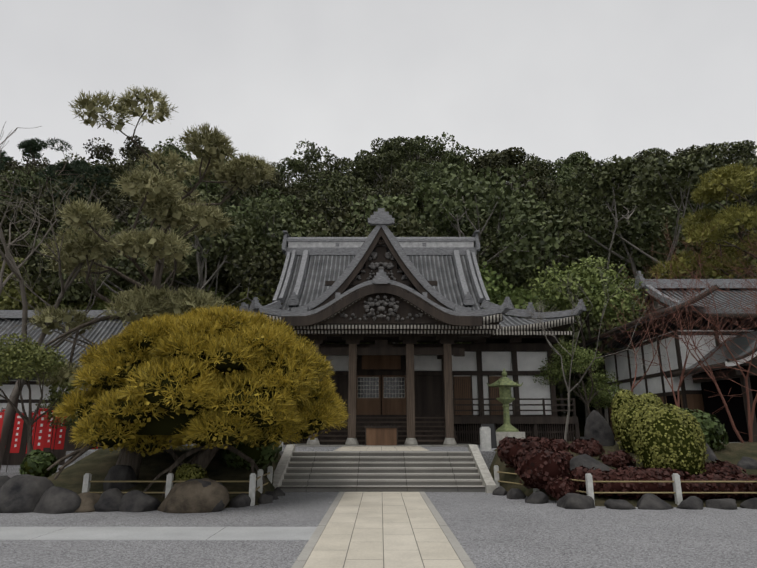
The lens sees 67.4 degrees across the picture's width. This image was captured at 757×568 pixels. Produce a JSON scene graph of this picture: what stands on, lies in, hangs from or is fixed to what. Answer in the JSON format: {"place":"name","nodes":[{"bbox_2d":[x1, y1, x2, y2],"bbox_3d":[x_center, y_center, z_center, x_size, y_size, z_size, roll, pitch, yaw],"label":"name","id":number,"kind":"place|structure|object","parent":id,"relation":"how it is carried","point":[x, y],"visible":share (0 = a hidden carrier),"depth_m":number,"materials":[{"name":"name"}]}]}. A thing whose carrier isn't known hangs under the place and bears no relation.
{"place":"outdoors","nodes":[
{"label":"outdoors","id":0,"kind":"place"},
{"bbox_2d":[0,319,130,379],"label":"hall roof","id":1,"kind":"structure","parent":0,"point":[104,329],"depth_m":33.30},
{"bbox_2d":[0,380,193,464],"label":"hall walls","id":2,"kind":"structure","parent":0,"point":[16,458],"depth_m":29.39,"materials":[{"name":"paint"}]},
{"bbox_2d":[0,304,248,318],"bbox_3d":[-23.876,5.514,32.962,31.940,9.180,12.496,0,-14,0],"label":"roof ridge","id":3,"kind":"structure","parent":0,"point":[10,314],"depth_m":34.53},
{"bbox_2d":[0,527,316,539],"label":"cross path","id":4,"kind":"structure","parent":0,"point":[156,533],"depth_m":10.19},
{"bbox_2d":[65,437,583,468],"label":"terrace","id":5,"kind":"structure","parent":0,"point":[488,457],"depth_m":20.50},
{"bbox_2d":[24,85,276,388],"bbox_3d":[-10.015,-0.604,24.932,9.373,15.546,10.297,-8,-16,30],"label":"tall pine","id":6,"kind":"object","parent":5,"relation":"on","point":[156,194],"visible":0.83,"depth_m":23.46,"materials":[{"name":"green plant"}]},
{"bbox_2d":[279,427,491,450],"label":"stone posts","id":7,"kind":"object","parent":5,"relation":"on","point":[485,438],"visible":0.54,"depth_m":20.37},
{"bbox_2d":[281,237,579,444],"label":"temple hall","id":8,"kind":"structure","parent":5,"relation":"on","point":[412,375],"depth_m":27.67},
{"bbox_2d":[265,237,575,342],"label":"temple roof tiles","id":9,"kind":"object","parent":8,"relation":"on","point":[322,269],"visible":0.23,"depth_m":34.63,"materials":[{"name":"grey tile"}]},
{"bbox_2d":[239,208,585,325],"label":"temple roof ridges","id":10,"kind":"object","parent":9,"relation":"on","point":[335,298],"visible":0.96,"depth_m":26.52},
{"bbox_2d":[481,423,496,447],"bbox_3d":[4.473,6.179,23.159,0.574,0.991,0.631,0,-14,0],"label":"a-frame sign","id":11,"kind":"object","parent":5,"relation":"on","point":[493,438],"visible":0.44,"depth_m":23.02,"materials":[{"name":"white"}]},
{"bbox_2d":[487,369,524,445],"bbox_3d":[5.730,5.510,25.489,1.700,3.420,1.700,0,-14,0],"label":"bronze lantern","id":12,"kind":"object","parent":5,"relation":"on","point":[504,384],"visible":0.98,"depth_m":25.28,"materials":[{"name":"metal"}]},
{"bbox_2d":[533,341,622,414],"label":"tree","id":13,"kind":"object","parent":5,"relation":"on","point":[582,361],"visible":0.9,"depth_m":29.64,"materials":[{"name":"green plant"}]},
{"bbox_2d":[512,261,658,441],"bbox_3d":[7.151,2.415,19.262,5.354,6.392,2.500,-13,-19,43],"label":"bare tree","id":14,"kind":"object","parent":5,"relation":"on","point":[568,413],"visible":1,"depth_m":20.25,"materials":[{"name":"brown plant"}]},
{"bbox_2d":[522,255,650,416],"bbox_3d":[11.936,4.080,35.300,7.344,11.085,11.882,8,-16,-29],"label":"tree","id":15,"kind":"object","parent":5,"relation":"on","point":[592,286],"visible":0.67,"depth_m":33.45,"materials":[{"name":"green plant"}]},
{"bbox_2d":[594,285,691,391],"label":"bare tree","id":16,"kind":"object","parent":5,"relation":"on","point":[636,384],"visible":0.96,"depth_m":21.94,"materials":[{"name":"brown plant"}]},
{"bbox_2d":[599,265,756,407],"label":"bare tree","id":17,"kind":"object","parent":5,"relation":"on","point":[677,402],"visible":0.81,"depth_m":23.64,"materials":[{"name":"brown plant"}]},
{"bbox_2d":[603,216,756,442],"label":"bare tree","id":18,"kind":"object","parent":5,"relation":"on","point":[750,418],"visible":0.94,"depth_m":21.84,"materials":[{"name":"brown"}]},
{"bbox_2d":[607,271,756,365],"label":"roof ridge","id":19,"kind":"structure","parent":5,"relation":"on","point":[667,283],"depth_m":31.95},
{"bbox_2d":[648,163,756,278],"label":"pine","id":20,"kind":"object","parent":5,"relation":"on","point":[720,187],"visible":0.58,"depth_m":39.31,"materials":[{"name":"green plant"}]},
{"bbox_2d":[0,465,756,567],"bbox_3d":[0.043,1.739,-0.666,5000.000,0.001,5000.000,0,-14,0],"label":"ground","id":21,"kind":"structure","parent":0,"point":[489,530],"depth_m":9.77,"materials":[{"name":"gravel"}]},
{"bbox_2d":[0,333,87,454],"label":"tree","id":22,"kind":"object","parent":21,"relation":"on","point":[19,359],"visible":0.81,"depth_m":20.81,"materials":[{"name":"green plant"}]},
{"bbox_2d":[0,407,97,471],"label":"red banners","id":23,"kind":"object","parent":21,"relation":"on","point":[44,435],"visible":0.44,"depth_m":24.36,"materials":[{"name":"red cloth"},{"name":"white lettering"}]},
{"bbox_2d":[0,239,98,347],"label":"bare tree","id":24,"kind":"object","parent":21,"relation":"on","point":[81,335],"visible":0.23,"depth_m":24.89,"materials":[{"name":"brown plant"}]},
{"bbox_2d":[0,256,106,309],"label":"forest tree","id":25,"kind":"object","parent":21,"relation":"on","point":[12,291],"visible":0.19,"depth_m":46.53,"materials":[{"name":"green plant"}]},
{"bbox_2d":[32,299,106,309],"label":"forest tree","id":26,"kind":"object","parent":21,"relation":"on","point":[84,307],"visible":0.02,"depth_m":48.02,"materials":[{"name":"green plant"}]},
{"bbox_2d":[0,178,142,353],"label":"bare tree","id":27,"kind":"object","parent":21,"relation":"on","point":[59,342],"visible":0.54,"depth_m":27.77,"materials":[{"name":"grey plant"}]},
{"bbox_2d":[0,122,151,469],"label":"bare tree","id":28,"kind":"object","parent":21,"relation":"on","point":[15,393],"visible":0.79,"depth_m":23.51,"materials":[{"name":"grey plant"}]},
{"bbox_2d":[0,465,284,513],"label":"garden rocks","id":29,"kind":"object","parent":21,"relation":"on","point":[24,493],"visible":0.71,"depth_m":13.02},
{"bbox_2d":[74,478,229,512],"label":"brown rocks","id":30,"kind":"object","parent":21,"relation":"on","point":[194,496],"visible":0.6,"depth_m":12.85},
{"bbox_2d":[48,446,280,507],"bbox_3d":[-6.598,5.484,16.770,7.400,1.314,6.800,0,-14,0],"label":"mound","id":31,"kind":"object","parent":21,"relation":"on","point":[98,464],"visible":0.21,"depth_m":16.00,"materials":[{"name":"soil"}]},
{"bbox_2d":[82,466,272,505],"bbox_3d":[-5.152,5.451,15.329,4.230,0.850,2.930,0,-14,0],"label":"garden fence","id":32,"kind":"object","parent":31,"relation":"on","point":[87,481],"visible":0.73,"depth_m":14.00,"materials":[{"name":"white wood"}]},
{"bbox_2d":[47,303,348,496],"bbox_3d":[-4.757,3.270,16.068,7.746,5.286,7.768,0,-14,0],"label":"pine tree","id":33,"kind":"object","parent":21,"relation":"on","point":[210,382],"visible":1,"depth_m":13.95,"materials":[{"name":"yellow plant"}]},
{"bbox_2d":[273,445,495,492],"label":"stone steps","id":34,"kind":"structure","parent":21,"relation":"on","point":[381,471],"depth_m":18.08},
{"bbox_2d":[479,219,694,423],"bbox_3d":[16.607,3.838,49.886,20.504,21.020,22.716,-9,-17,32],"label":"forest tree","id":35,"kind":"object","parent":21,"relation":"on","point":[645,240],"visible":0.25,"depth_m":50.90,"materials":[{"name":"green plant"}]},
{"bbox_2d":[489,441,756,506],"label":"garden earth","id":36,"kind":"structure","parent":21,"relation":"on","point":[733,453],"depth_m":17.12,"materials":[{"name":"soil"}]},
{"bbox_2d":[19,408,728,477],"bbox_3d":[0.146,4.906,17.493,22.339,2.250,2.745,1,-14,-3],"label":"green shrub","id":37,"kind":"object","parent":36,"relation":"on","point":[37,462],"visible":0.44,"depth_m":17.22,"materials":[{"name":"green plant"}]},
{"bbox_2d":[175,389,708,482],"bbox_3d":[2.192,4.082,15.450,14.805,2.797,3.613,3,-15,-13],"label":"topiary shrub","id":38,"kind":"object","parent":36,"relation":"on","point":[650,429],"visible":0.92,"depth_m":15.53,"materials":[{"name":"green plant"}]},
{"bbox_2d":[492,410,756,509],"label":"garden rocks","id":39,"kind":"object","parent":36,"relation":"on","point":[597,427],"visible":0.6,"depth_m":14.23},
{"bbox_2d":[497,436,756,499],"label":"azalea shrub","id":40,"kind":"object","parent":36,"relation":"on","point":[536,462],"visible":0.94,"depth_m":14.79,"materials":[{"name":"red plant"}]},
{"bbox_2d":[670,247,756,367],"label":"bare tree","id":41,"kind":"object","parent":36,"relation":"on","point":[700,310],"visible":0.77,"depth_m":21.34,"materials":[{"name":"brown"}]},
{"bbox_2d":[676,240,756,446],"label":"bare tree","id":42,"kind":"object","parent":36,"relation":"on","point":[750,308],"visible":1,"depth_m":17.53,"materials":[{"name":"brown plant"}]},
{"bbox_2d":[494,465,756,504],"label":"garden fence","id":43,"kind":"object","parent":21,"relation":"on","point":[675,481],"visible":0.71,"depth_m":13.95,"materials":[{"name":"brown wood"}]},
{"bbox_2d":[0,0,756,182],"label":"sky","id":44,"kind":"structure","parent":0,"point":[552,80],"materials":[{"name":"white"}]},
{"bbox_2d":[285,444,477,450],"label":"stone platform","id":45,"kind":"structure","parent":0,"point":[381,448],"depth_m":24.48,"materials":[{"name":"stone"}]},
{"bbox_2d":[291,492,475,567],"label":"path","id":46,"kind":"structure","parent":0,"point":[382,530],"depth_m":9.89,"materials":[{"name":"stone"}]},
{"bbox_2d":[333,343,604,436],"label":"hill terrain","id":47,"kind":"structure","parent":0,"point":[580,409],"depth_m":59.42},
{"bbox_2d":[0,170,46,213],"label":"forest tree","id":48,"kind":"object","parent":47,"relation":"on","point":[7,173],"visible":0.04,"depth_m":82.00,"materials":[{"name":"green plant"}]},
{"bbox_2d":[0,152,49,178],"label":"forest tree","id":49,"kind":"object","parent":47,"relation":"on","point":[24,159],"visible":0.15,"depth_m":132.83,"materials":[{"name":"green plant"}]},
{"bbox_2d":[2,168,94,202],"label":"forest tree","id":50,"kind":"object","parent":47,"relation":"on","point":[36,178],"visible":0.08,"depth_m":79.34,"materials":[{"name":"green plant"}]},
{"bbox_2d":[14,153,96,187],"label":"forest tree","id":51,"kind":"object","parent":47,"relation":"on","point":[21,167],"visible":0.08,"depth_m":108.64,"materials":[{"name":"green plant"}]},
{"bbox_2d":[0,195,119,296],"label":"forest tree","id":52,"kind":"object","parent":47,"relation":"on","point":[47,213],"visible":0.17,"depth_m":53.13,"materials":[{"name":"green plant"}]},
{"bbox_2d":[0,137,121,234],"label":"tree","id":53,"kind":"object","parent":47,"relation":"on","point":[32,147],"visible":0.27,"depth_m":73.98,"materials":[{"name":"green plant"}]},
{"bbox_2d":[0,282,123,309],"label":"forest tree","id":54,"kind":"object","parent":47,"relation":"on","point":[66,301],"visible":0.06,"depth_m":49.03,"materials":[{"name":"green plant"}]},
{"bbox_2d":[11,198,123,287],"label":"forest tree","id":55,"kind":"object","parent":47,"relation":"on","point":[31,237],"visible":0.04,"depth_m":56.75,"materials":[{"name":"green plant"}]},
{"bbox_2d":[0,177,147,235],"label":"forest tree","id":56,"kind":"object","parent":47,"relation":"on","point":[45,196],"visible":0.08,"depth_m":65.42,"materials":[{"name":"green plant"}]},
{"bbox_2d":[12,218,172,287],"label":"forest tree","id":57,"kind":"object","parent":47,"relation":"on","point":[125,227],"depth_m":66.00,"materials":[{"name":"green plant"}]},
{"bbox_2d":[27,186,178,288],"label":"forest tree","id":58,"kind":"object","parent":47,"relation":"on","point":[119,200],"visible":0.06,"depth_m":69.11,"materials":[{"name":"green plant"}]},
{"bbox_2d":[12,250,198,305],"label":"forest tree","id":59,"kind":"object","parent":47,"relation":"on","point":[33,266],"visible":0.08,"depth_m":46.96,"materials":[{"name":"green plant"}]},
{"bbox_2d":[83,135,153,173],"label":"forest tree","id":60,"kind":"object","parent":47,"relation":"on","point":[133,151],"visible":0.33,"depth_m":127.70,"materials":[{"name":"green plant"}]},
{"bbox_2d":[61,158,175,192],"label":"forest tree","id":61,"kind":"object","parent":47,"relation":"on","point":[115,173],"visible":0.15,"depth_m":101.42,"materials":[{"name":"green plant"}]},
{"bbox_2d":[26,189,271,303],"bbox_3d":[-18.138,2.539,48.906,18.026,23.275,20.174,0,-14,1],"label":"forest tree","id":62,"kind":"object","parent":47,"relation":"on","point":[215,248],"visible":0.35,"depth_m":47.78,"materials":[{"name":"green plant"}]},
{"bbox_2d":[134,152,237,200],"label":"forest tree","id":63,"kind":"object","parent":47,"relation":"on","point":[201,184],"visible":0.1,"depth_m":98.88,"materials":[{"name":"green plant"}]},
{"bbox_2d":[105,207,307,300],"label":"forest tree","id":64,"kind":"object","parent":47,"relation":"on","point":[192,272],"visible":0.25,"depth_m":53.82,"materials":[{"name":"green plant"}]},
{"bbox_2d":[149,136,263,212],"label":"forest tree","id":65,"kind":"object","parent":47,"relation":"on","point":[170,146],"visible":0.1,"depth_m":95.31,"materials":[{"name":"green plant"}]},
{"bbox_2d":[177,183,252,211],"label":"forest tree","id":66,"kind":"object","parent":47,"relation":"on","point":[219,191],"visible":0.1,"depth_m":91.93,"materials":[{"name":"green plant"}]},
{"bbox_2d":[186,236,282,305],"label":"forest tree","id":67,"kind":"object","parent":47,"relation":"on","point":[220,286],"depth_m":57.01,"materials":[{"name":"green plant"}]},
{"bbox_2d":[215,216,293,309],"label":"forest tree","id":68,"kind":"object","parent":47,"relation":"on","point":[285,223],"visible":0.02,"depth_m":63.03,"materials":[{"name":"green plant"}]},
{"bbox_2d":[198,172,316,222],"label":"forest tree","id":69,"kind":"object","parent":47,"relation":"on","point":[255,191],"visible":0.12,"depth_m":85.24,"materials":[{"name":"green plant"}]},
{"bbox_2d":[223,187,301,225],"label":"forest tree","id":70,"kind":"object","parent":47,"relation":"on","point":[264,194],"visible":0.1,"depth_m":75.88,"materials":[{"name":"green plant"}]},
{"bbox_2d":[203,195,331,294],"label":"forest tree","id":71,"kind":"object","parent":47,"relation":"on","point":[265,225],"visible":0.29,"depth_m":58.46,"materials":[{"name":"green plant"}]},
{"bbox_2d":[219,284,334,343],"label":"forest tree","id":72,"kind":"object","parent":47,"relation":"on","point":[263,302],"visible":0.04,"depth_m":47.56,"materials":[{"name":"green plant"}]},
{"bbox_2d":[206,213,369,309],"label":"forest tree","id":73,"kind":"object","parent":47,"relation":"on","point":[271,270],"visible":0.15,"depth_m":44.12,"materials":[{"name":"green plant"}]},
{"bbox_2d":[238,190,356,234],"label":"forest tree","id":74,"kind":"object","parent":47,"relation":"on","point":[325,209],"visible":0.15,"depth_m":71.65,"materials":[{"name":"green plant"}]},
{"bbox_2d":[269,138,334,192],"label":"forest tree","id":75,"kind":"object","parent":47,"relation":"on","point":[299,166],"visible":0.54,"depth_m":125.04,"materials":[{"name":"green plant"}]},
{"bbox_2d":[292,154,355,194],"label":"forest tree","id":76,"kind":"object","parent":47,"relation":"on","point":[338,166],"visible":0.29,"depth_m":123.50,"materials":[{"name":"green plant"}]},
{"bbox_2d":[314,170,366,191],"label":"forest tree","id":77,"kind":"object","parent":47,"relation":"on","point":[325,182],"visible":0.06,"depth_m":110.48,"materials":[{"name":"green plant"}]},
{"bbox_2d":[290,175,400,235],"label":"forest tree","id":78,"kind":"object","parent":47,"relation":"on","point":[325,192],"visible":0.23,"depth_m":74.93,"materials":[{"name":"green plant"}]},
{"bbox_2d":[312,169,386,193],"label":"forest tree","id":79,"kind":"object","parent":47,"relation":"on","point":[368,182],"visible":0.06,"depth_m":111.54,"materials":[{"name":"green plant"}]},
{"bbox_2d":[336,150,410,201],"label":"forest tree","id":80,"kind":"object","parent":47,"relation":"on","point":[377,165],"visible":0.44,"depth_m":100.22,"materials":[{"name":"green plant"}]},
{"bbox_2d":[328,136,432,203],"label":"forest tree","id":81,"kind":"object","parent":47,"relation":"on","point":[391,145],"visible":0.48,"depth_m":108.64,"materials":[{"name":"green plant"}]},
{"bbox_2d":[347,166,425,217],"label":"forest tree","id":82,"kind":"object","parent":47,"relation":"on","point":[411,171],"depth_m":83.77,"materials":[{"name":"green plant"}]},
{"bbox_2d":[365,205,444,236],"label":"forest tree","id":83,"kind":"object","parent":47,"relation":"on","point":[410,224],"visible":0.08,"depth_m":45.31,"materials":[{"name":"green plant"}]},
{"bbox_2d":[328,177,494,247],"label":"forest tree","id":84,"kind":"object","parent":47,"relation":"on","point":[398,187],"visible":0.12,"depth_m":70.32,"materials":[{"name":"green plant"}]},
{"bbox_2d":[375,132,470,188],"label":"forest tree","id":85,"kind":"object","parent":47,"relation":"on","point":[454,157],"visible":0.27,"depth_m":100.27,"materials":[{"name":"green plant"}]},
{"bbox_2d":[403,161,470,223],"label":"forest tree","id":86,"kind":"object","parent":47,"relation":"on","point":[425,174],"visible":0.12,"depth_m":89.84,"materials":[{"name":"green plant"}]},
{"bbox_2d":[339,162,606,275],"bbox_3d":[7.479,0.647,52.762,23.894,27.567,21.350,-11,-18,38],"label":"forest tree","id":87,"kind":"object","parent":47,"relation":"on","point":[451,209],"visible":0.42,"depth_m":47.60,"materials":[{"name":"green plant"}]},
{"bbox_2d":[442,148,524,185],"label":"forest tree","id":88,"kind":"object","parent":47,"relation":"on","point":[470,156],"visible":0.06,"depth_m":129.02,"materials":[{"name":"green plant"}]},
{"bbox_2d":[458,149,554,193],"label":"forest tree","id":89,"kind":"object","parent":47,"relation":"on","point":[537,161],"visible":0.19,"depth_m":94.02,"materials":[{"name":"green plant"}]},
{"bbox_2d":[470,262,545,342],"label":"forest tree","id":90,"kind":"object","parent":47,"relation":"on","point":[517,296],"visible":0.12,"depth_m":44.19,"materials":[{"name":"green plant"}]},
{"bbox_2d":[433,147,596,207],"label":"forest tree","id":91,"kind":"object","parent":47,"relation":"on","point":[493,161],"visible":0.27,"depth_m":80.75,"materials":[{"name":"green plant"}]},
{"bbox_2d":[481,242,561,272],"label":"forest tree","id":92,"kind":"object","parent":47,"relation":"on","point":[547,260],"depth_m":59.81,"materials":[{"name":"green plant"}]},
{"bbox_2d":[460,190,593,282],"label":"forest tree","id":93,"kind":"object","parent":47,"relation":"on","point":[496,242],"visible":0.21,"depth_m":55.93,"materials":[{"name":"green plant"}]},
{"bbox_2d":[494,252,620,407],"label":"forest tree","id":94,"kind":"object","parent":47,"relation":"on","point":[561,387],"visible":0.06,"depth_m":42.17,"materials":[{"name":"green plant"}]},
{"bbox_2d":[503,215,625,272],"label":"forest tree","id":95,"kind":"object","parent":47,"relation":"on","point":[595,251],"visible":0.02,"depth_m":63.20,"materials":[{"name":"green plant"}]},
{"bbox_2d":[513,170,623,214],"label":"forest tree","id":96,"kind":"object","parent":47,"relation":"on","point":[583,190],"visible":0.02,"depth_m":89.74,"materials":[{"name":"green plant"}]},
{"bbox_2d":[554,169,591,196],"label":"forest tree","id":97,"kind":"object","parent":47,"relation":"on","point":[570,182],"visible":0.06,"depth_m":93.21,"materials":[{"name":"green plant"}]},
{"bbox_2d":[555,308,594,416],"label":"forest tree","id":98,"kind":"object","parent":47,"relation":"on","point":[563,413],"visible":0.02,"depth_m":56.01,"materials":[{"name":"green plant"}]},
{"bbox_2d":[547,151,620,180],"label":"forest tree","id":99,"kind":"object","parent":47,"relation":"on","point":[572,157],"visible":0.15,"depth_m":107.55,"materials":[{"name":"green plant"}]},
{"bbox_2d":[550,158,641,189],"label":"forest tree","id":100,"kind":"object","parent":47,"relation":"on","point":[566,167],"visible":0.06,"depth_m":99.33,"materials":[{"name":"green plant"}]},
{"bbox_2d":[495,153,756,300],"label":"forest tree","id":101,"kind":"object","parent":47,"relation":"on","point":[661,181],"visible":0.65,"depth_m":50.94,"materials":[{"name":"green plant"}]},
{"bbox_2d":[571,168,693,274],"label":"forest tree","id":102,"kind":"object","parent":47,"relation":"on","point":[636,217],"visible":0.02,"depth_m":64.63,"materials":[{"name":"green plant"}]},
{"bbox_2d":[555,167,738,277],"bbox_3d":[33.673,0.020,67.298,22.640,27.921,18.756,12,-19,-40],"label":"forest tree","id":103,"kind":"object","parent":47,"relation":"on","point":[678,199],"visible":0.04,"depth_m":63.65,"materials":[{"name":"green plant"}]},
{"bbox_2d":[631,148,703,166],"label":"forest tree","id":104,"kind":"object","parent":47,"relation":"on","point":[676,153],"visible":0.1,"depth_m":109.39,"materials":[{"name":"green plant"}]},
{"bbox_2d":[626,244,756,285],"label":"forest tree","id":105,"kind":"object","parent":47,"relation":"on","point":[699,276],"visible":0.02,"depth_m":52.19,"materials":[{"name":"green plant"}]},
{"bbox_2d":[632,143,756,231],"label":"forest tree","id":106,"kind":"object","parent":47,"relation":"on","point":[718,163],"visible":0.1,"depth_m":76.00,"materials":[{"name":"green plant"}]},
{"bbox_2d":[637,194,755,270],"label":"forest tree","id":107,"kind":"object","parent":47,"relation":"on","point":[711,206],"visible":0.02,"depth_m":64.89,"materials":[{"name":"green plant"}]},
{"bbox_2d":[679,194,756,278],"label":"forest tree","id":108,"kind":"object","parent":47,"relation":"on","point":[734,236],"visible":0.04,"depth_m":52.46,"materials":[{"name":"green plant"}]},
{"bbox_2d":[686,140,756,163],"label":"forest tree","id":109,"kind":"object","parent":47,"relation":"on","point":[740,149],"visible":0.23,"depth_m":121.65,"materials":[{"name":"green plant"}]},
{"bbox_2d":[602,330,756,442],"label":"hall walls","id":110,"kind":"structure","parent":0,"point":[694,393],"depth_m":26.80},
{"bbox_2d":[576,284,756,377],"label":"hall roof","id":111,"kind":"structure","parent":110,"relation":"on","point":[741,341],"depth_m":30.23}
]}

